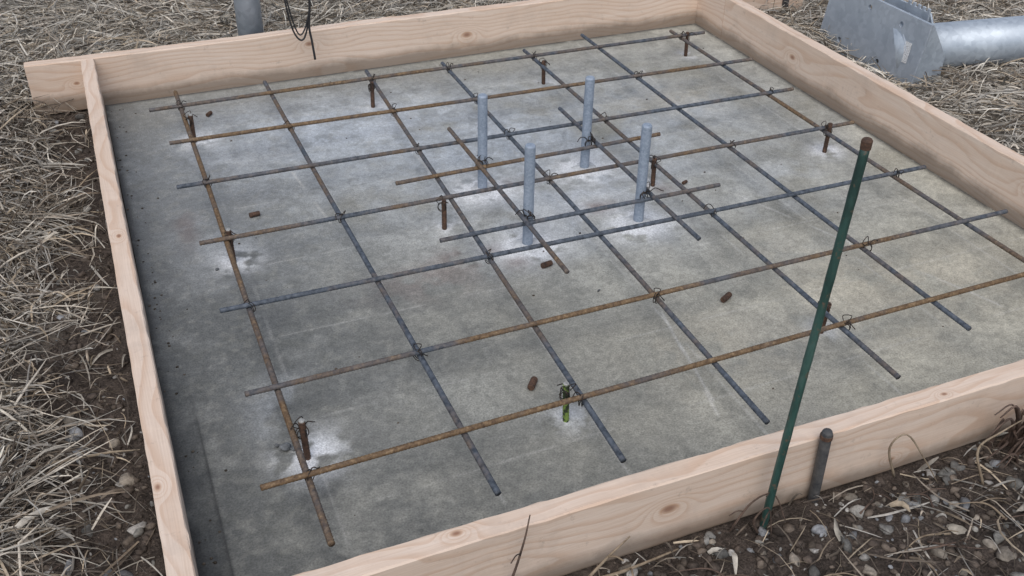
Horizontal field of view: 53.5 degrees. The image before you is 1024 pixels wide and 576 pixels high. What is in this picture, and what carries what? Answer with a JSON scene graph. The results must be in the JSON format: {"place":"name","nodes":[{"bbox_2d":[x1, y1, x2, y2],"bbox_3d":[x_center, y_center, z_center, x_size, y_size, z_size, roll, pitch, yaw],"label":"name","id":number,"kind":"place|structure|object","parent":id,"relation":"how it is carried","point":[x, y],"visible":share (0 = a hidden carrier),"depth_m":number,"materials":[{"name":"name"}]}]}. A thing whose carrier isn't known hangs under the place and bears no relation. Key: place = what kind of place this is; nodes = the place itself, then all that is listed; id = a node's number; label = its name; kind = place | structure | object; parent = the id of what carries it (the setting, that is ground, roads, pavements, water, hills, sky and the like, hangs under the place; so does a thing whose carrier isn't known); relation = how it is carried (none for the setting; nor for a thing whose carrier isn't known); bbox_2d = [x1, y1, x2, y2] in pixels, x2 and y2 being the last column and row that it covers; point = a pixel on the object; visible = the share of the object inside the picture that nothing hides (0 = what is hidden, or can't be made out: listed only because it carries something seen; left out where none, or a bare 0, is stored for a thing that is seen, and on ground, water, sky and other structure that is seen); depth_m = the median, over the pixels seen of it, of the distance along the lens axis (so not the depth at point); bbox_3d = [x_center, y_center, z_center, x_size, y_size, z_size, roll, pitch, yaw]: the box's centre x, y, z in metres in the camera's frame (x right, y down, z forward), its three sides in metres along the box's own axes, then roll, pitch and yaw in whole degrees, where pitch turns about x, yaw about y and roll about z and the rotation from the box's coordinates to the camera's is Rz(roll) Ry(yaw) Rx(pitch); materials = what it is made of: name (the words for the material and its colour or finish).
{"place":"outdoors","nodes":[
{"label":"outdoors","id":0,"kind":"place"},
{"bbox_2d":[0,0,1023,575],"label":"ground","id":1,"kind":"structure","parent":0,"point":[722,538],"depth_m":1.81,"materials":[{"name":"soil"}]},
{"bbox_2d":[7,529,53,551],"bbox_3d":[-0.798,0.409,1.680,0.077,0.030,0.016,-20,39,-27],"label":"fallen twig","id":2,"kind":"object","parent":1,"relation":"on","point":[33,532],"visible":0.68,"depth_m":1.70,"materials":[{"name":"wood"}]},
{"bbox_2d":[16,385,63,399],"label":"fallen twig","id":3,"kind":"object","parent":1,"relation":"on","point":[42,394],"visible":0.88,"depth_m":1.96,"materials":[{"name":"brown wood"}]},
{"bbox_2d":[50,540,70,554],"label":"fallen twig","id":4,"kind":"object","parent":1,"relation":"on","point":[52,541],"visible":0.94,"depth_m":1.67,"materials":[{"name":"brown plant"}]},
{"bbox_2d":[233,0,263,35],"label":"galvanized post","id":5,"kind":"object","parent":1,"relation":"on","point":[248,14],"visible":0.46,"depth_m":3.27,"materials":[{"name":"metal"}]},
{"bbox_2d":[284,0,315,59],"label":"hanging cable","id":6,"kind":"object","parent":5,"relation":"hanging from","point":[307,26],"visible":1,"depth_m":3.19,"materials":[{"name":"black metal"}]},
{"bbox_2d":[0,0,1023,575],"bbox_3d":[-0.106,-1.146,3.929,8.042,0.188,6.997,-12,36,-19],"label":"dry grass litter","id":7,"kind":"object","parent":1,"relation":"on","point":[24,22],"visible":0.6,"depth_m":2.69,"materials":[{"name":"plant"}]},
{"bbox_2d":[0,98,1023,575],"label":"soil clods","id":8,"kind":"object","parent":1,"relation":"on","point":[700,546],"visible":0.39,"depth_m":1.78,"materials":[{"name":"soil"}]},
{"bbox_2d":[0,0,1023,575],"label":"gravel","id":9,"kind":"structure","parent":1,"relation":"on","point":[136,530],"depth_m":1.73,"materials":[{"name":"stone"}]},
{"bbox_2d":[753,507,771,535],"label":"fallen twig","id":10,"kind":"object","parent":9,"relation":"on","point":[754,519],"visible":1,"depth_m":1.68,"materials":[{"name":"brown plant"}]},
{"bbox_2d":[906,488,945,509],"bbox_3d":[0.718,0.364,1.757,0.064,0.026,0.032,4,34,4],"label":"fallen twig","id":11,"kind":"object","parent":9,"relation":"on","point":[930,500],"visible":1,"depth_m":1.76,"materials":[{"name":"brown plant"}]},
{"bbox_2d":[511,515,530,575],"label":"fallen twig","id":12,"kind":"object","parent":1,"relation":"on","point":[517,562],"visible":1,"depth_m":1.52,"materials":[{"name":"brown plant"}]},
{"bbox_2d":[24,0,1023,575],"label":"wooden formwork","id":13,"kind":"object","parent":1,"relation":"on","point":[604,520],"visible":0.95,"depth_m":2.32,"materials":[{"name":"beige wood"}]},
{"bbox_2d":[105,23,1023,575],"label":"concrete slab","id":14,"kind":"structure","parent":1,"relation":"on","point":[219,421],"depth_m":2.35,"materials":[{"name":"concrete"}]},
{"bbox_2d":[188,114,196,142],"bbox_3d":[-0.918,-0.456,2.923,0.016,0.094,0.013,20,38,25],"label":"rebar support pin","id":15,"kind":"object","parent":14,"relation":"on","point":[192,127],"visible":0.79,"depth_m":2.91,"materials":[{"name":"metal"}]},
{"bbox_2d":[249,211,259,217],"bbox_3d":[-0.657,-0.188,2.596,0.027,0.013,0.013,-16,38,-23],"label":"rebar offcut","id":16,"kind":"object","parent":14,"relation":"on","point":[254,214],"visible":1,"depth_m":2.59,"materials":[{"name":"brown metal"}]},
{"bbox_2d":[298,418,310,459],"bbox_3d":[-0.377,0.277,1.849,0.013,0.101,0.016,15,37,19],"label":"rebar support pin","id":17,"kind":"object","parent":14,"relation":"on","point":[304,440],"visible":0.98,"depth_m":1.84,"materials":[{"name":"metal"}]},
{"bbox_2d":[149,30,1023,546],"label":"rebar grid","id":18,"kind":"object","parent":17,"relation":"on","point":[307,474],"visible":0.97,"depth_m":2.42,"materials":[{"name":"metal"}]},
{"bbox_2d":[225,228,235,259],"bbox_3d":[-0.662,-0.097,2.396,0.015,0.098,0.013,20,38,25],"label":"rebar support pin","id":19,"kind":"object","parent":18,"relation":"attached to","point":[228,232],"visible":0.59,"depth_m":2.38,"materials":[{"name":"metal"}]},
{"bbox_2d":[541,60,545,84],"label":"rebar support pin","id":20,"kind":"object","parent":18,"relation":"attached to","point":[543,78],"visible":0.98,"depth_m":3.31,"materials":[{"name":"brown metal"}]},
{"bbox_2d":[370,81,374,107],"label":"rebar support pin","id":21,"kind":"object","parent":14,"relation":"on","point":[372,96],"visible":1,"depth_m":3.14,"materials":[{"name":"brown metal"}]},
{"bbox_2d":[215,237,599,450],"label":"stone chips","id":22,"kind":"object","parent":14,"relation":"on","point":[285,446],"visible":0.95,"depth_m":1.89,"materials":[{"name":"grey stone"}]},
{"bbox_2d":[441,199,446,229],"bbox_3d":[-0.169,-0.181,2.541,0.013,0.087,0.015,8,35,11],"label":"rebar support pin","id":23,"kind":"object","parent":14,"relation":"on","point":[444,220],"visible":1,"depth_m":2.54,"materials":[{"name":"brown metal"}]},
{"bbox_2d":[470,93,491,195],"bbox_3d":[-0.075,-0.378,2.665,0.075,0.276,0.088,-12,36,-19],"label":"anchor bolt","id":24,"kind":"object","parent":14,"relation":"on","point":[482,182],"visible":0.85,"depth_m":2.64,"materials":[{"name":"metal"}]},
{"bbox_2d":[512,143,540,252],"bbox_3d":[0.036,-0.217,2.431,0.078,0.276,0.091,-1,34,-3],"label":"anchor bolt","id":25,"kind":"object","parent":14,"relation":"on","point":[527,239],"visible":0.83,"depth_m":2.41,"materials":[{"name":"metal"}]},
{"bbox_2d":[111,48,943,564],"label":"soil crumbs","id":26,"kind":"object","parent":14,"relation":"on","point":[335,368],"visible":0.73,"depth_m":2.27,"materials":[{"name":"soil"}]},
{"bbox_2d":[527,376,537,390],"bbox_3d":[0.042,0.192,2.049,0.016,0.015,0.031,10,35,13],"label":"rebar offcut","id":27,"kind":"object","parent":14,"relation":"on","point":[532,383],"visible":1,"depth_m":2.04,"materials":[{"name":"brown metal"}]},
{"bbox_2d":[540,260,552,268],"bbox_3d":[0.083,-0.056,2.417,0.028,0.014,0.014,-20,39,-28],"label":"rebar offcut","id":28,"kind":"object","parent":14,"relation":"on","point":[548,263],"visible":1,"depth_m":2.41,"materials":[{"name":"brown metal"}]},
{"bbox_2d":[563,381,568,422],"bbox_3d":[0.103,0.220,1.947,0.017,0.098,0.013,18,38,23],"label":"rebar support pin","id":29,"kind":"object","parent":14,"relation":"on","point":[566,409],"visible":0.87,"depth_m":1.95,"materials":[{"name":"metal"}]},
{"bbox_2d":[571,75,595,174],"bbox_3d":[0.207,-0.446,2.772,0.072,0.276,0.084,26,41,32],"label":"anchor bolt","id":30,"kind":"object","parent":14,"relation":"on","point":[584,163],"visible":0.96,"depth_m":2.76,"materials":[{"name":"metal"}]},
{"bbox_2d":[624,123,652,228],"bbox_3d":[0.325,-0.280,2.530,0.086,0.276,0.081,-12,36,-19],"label":"anchor bolt","id":31,"kind":"object","parent":14,"relation":"on","point":[637,217],"visible":0.92,"depth_m":2.52,"materials":[{"name":"metal"}]},
{"bbox_2d":[650,158,656,186],"bbox_3d":[0.382,-0.310,2.744,0.013,0.087,0.018,-12,36,-19],"label":"rebar support pin","id":32,"kind":"object","parent":14,"relation":"on","point":[653,176],"visible":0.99,"depth_m":2.74,"materials":[{"name":"brown metal"}]},
{"bbox_2d":[684,32,688,56],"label":"rebar support pin","id":33,"kind":"object","parent":14,"relation":"on","point":[686,50],"visible":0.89,"depth_m":3.54,"materials":[{"name":"brown metal"}]},
{"bbox_2d":[720,292,731,302],"bbox_3d":[0.487,0.021,2.313,0.014,0.014,0.032,25,41,31],"label":"rebar offcut","id":34,"kind":"object","parent":14,"relation":"on","point":[725,297],"visible":1,"depth_m":2.31,"materials":[{"name":"brown metal"}]},
{"bbox_2d":[820,302,831,333],"bbox_3d":[0.675,0.067,2.199,0.017,0.084,0.014,3,34,3],"label":"rebar support pin","id":35,"kind":"object","parent":14,"relation":"on","point":[824,321],"visible":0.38,"depth_m":2.19,"materials":[{"name":"brown metal"}]},
{"bbox_2d":[822,123,832,152],"bbox_3d":[0.906,-0.429,2.921,0.013,0.098,0.017,-12,36,-19],"label":"rebar support pin","id":36,"kind":"object","parent":14,"relation":"on","point":[825,145],"visible":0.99,"depth_m":2.92,"materials":[{"name":"brown metal"}]},
{"bbox_2d":[588,536,629,575],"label":"fallen twig","id":37,"kind":"object","parent":1,"relation":"on","point":[593,572],"visible":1,"depth_m":1.61,"materials":[{"name":"brown wood"}]},
{"bbox_2d":[603,548,678,575],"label":"fallen twig","id":38,"kind":"object","parent":1,"relation":"on","point":[635,566],"visible":1,"depth_m":1.63,"materials":[{"name":"wood"}]},
{"bbox_2d":[668,568,747,575],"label":"fallen twig","id":39,"kind":"object","parent":1,"relation":"on","point":[718,572],"visible":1,"depth_m":1.62,"materials":[{"name":"brown wood"}]},
{"bbox_2d":[729,492,785,531],"bbox_3d":[0.410,0.374,1.705,0.105,0.086,0.019,-5,35,-9],"label":"fallen twig","id":40,"kind":"object","parent":1,"relation":"on","point":[741,514],"visible":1,"depth_m":1.70,"materials":[{"name":"brown plant"}]},
{"bbox_2d":[742,0,802,13],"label":"wooden plank","id":41,"kind":"object","parent":1,"relation":"on","point":[757,3],"visible":0.09,"depth_m":3.82,"materials":[{"name":"beige wood"}]},
{"bbox_2d":[781,0,788,13],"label":"steel stake","id":42,"kind":"object","parent":1,"relation":"on","point":[785,4],"visible":0.16,"depth_m":3.83,"materials":[{"name":"metal"}]},
{"bbox_2d":[759,137,872,528],"bbox_3d":[0.448,0.140,1.562,0.058,0.802,0.016,-18,38,-25],"label":"garden stake","id":43,"kind":"object","parent":1,"relation":"on","point":[854,187],"visible":0.89,"depth_m":1.49,"materials":[{"name":"green metal"}]},
{"bbox_2d":[807,428,832,502],"bbox_3d":[0.528,0.357,1.776,0.030,0.289,0.022,-12,36,-19],"label":"steel stake","id":44,"kind":"object","parent":1,"relation":"on","point":[826,439],"visible":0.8,"depth_m":1.73,"materials":[{"name":"grey metal"}]},
{"bbox_2d":[825,573,856,575],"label":"fallen twig","id":45,"kind":"object","parent":1,"relation":"on","point":[836,574],"visible":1,"depth_m":1.61,"materials":[{"name":"brown wood"}]},
{"bbox_2d":[859,489,892,513],"bbox_3d":[0.618,0.367,1.759,0.059,0.022,0.047,-12,36,-19],"label":"fallen twig","id":46,"kind":"object","parent":1,"relation":"on","point":[867,505],"visible":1,"depth_m":1.75,"materials":[{"name":"brown plant"}]},
{"bbox_2d":[900,548,920,575],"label":"fallen twig","id":47,"kind":"object","parent":1,"relation":"on","point":[906,556],"visible":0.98,"depth_m":1.63,"materials":[{"name":"brown wood"}]},
{"bbox_2d":[888,434,937,483],"bbox_3d":[0.707,0.300,1.780,0.100,0.103,0.010,8,35,10],"label":"fallen twig","id":48,"kind":"object","parent":1,"relation":"on","point":[889,456],"visible":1,"depth_m":1.77,"materials":[{"name":"brown wood"}]},
{"bbox_2d":[819,0,1023,89],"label":"galvanized sign pole","id":49,"kind":"object","parent":1,"relation":"on","point":[901,39],"visible":0.93,"depth_m":3.35,"materials":[{"name":"metal"}]},
{"bbox_2d":[897,530,957,558],"bbox_3d":[0.678,0.412,1.666,0.121,0.035,0.027,-9,36,-15],"label":"fallen twig","id":50,"kind":"object","parent":1,"relation":"on","point":[939,533],"visible":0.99,"depth_m":1.68,"materials":[{"name":"wood"}]},
{"bbox_2d":[910,537,969,552],"bbox_3d":[0.710,0.422,1.665,0.112,0.027,0.025,-7,35,-12],"label":"fallen twig","id":51,"kind":"object","parent":1,"relation":"on","point":[940,545],"visible":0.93,"depth_m":1.66,"materials":[{"name":"brown plant"}]},
{"bbox_2d":[927,540,985,549],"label":"fallen twig","id":52,"kind":"object","parent":1,"relation":"on","point":[962,546],"visible":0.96,"depth_m":1.67,"materials":[{"name":"brown plant"}]},
{"bbox_2d":[949,498,1006,519],"bbox_3d":[0.797,0.375,1.734,0.092,0.026,0.030,3,34,3],"label":"fallen twig","id":53,"kind":"object","parent":1,"relation":"on","point":[995,509],"visible":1,"depth_m":1.74,"materials":[{"name":"wood"}]},
{"bbox_2d":[976,419,1023,484],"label":"fallen twig","id":54,"kind":"object","parent":1,"relation":"on","point":[977,458],"visible":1,"depth_m":1.80,"materials":[{"name":"wood"}]},
{"bbox_2d":[986,404,1023,467],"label":"dead shrub","id":55,"kind":"object","parent":1,"relation":"on","point":[1013,438],"visible":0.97,"depth_m":1.85,"materials":[{"name":"brown plant"}]}
]}

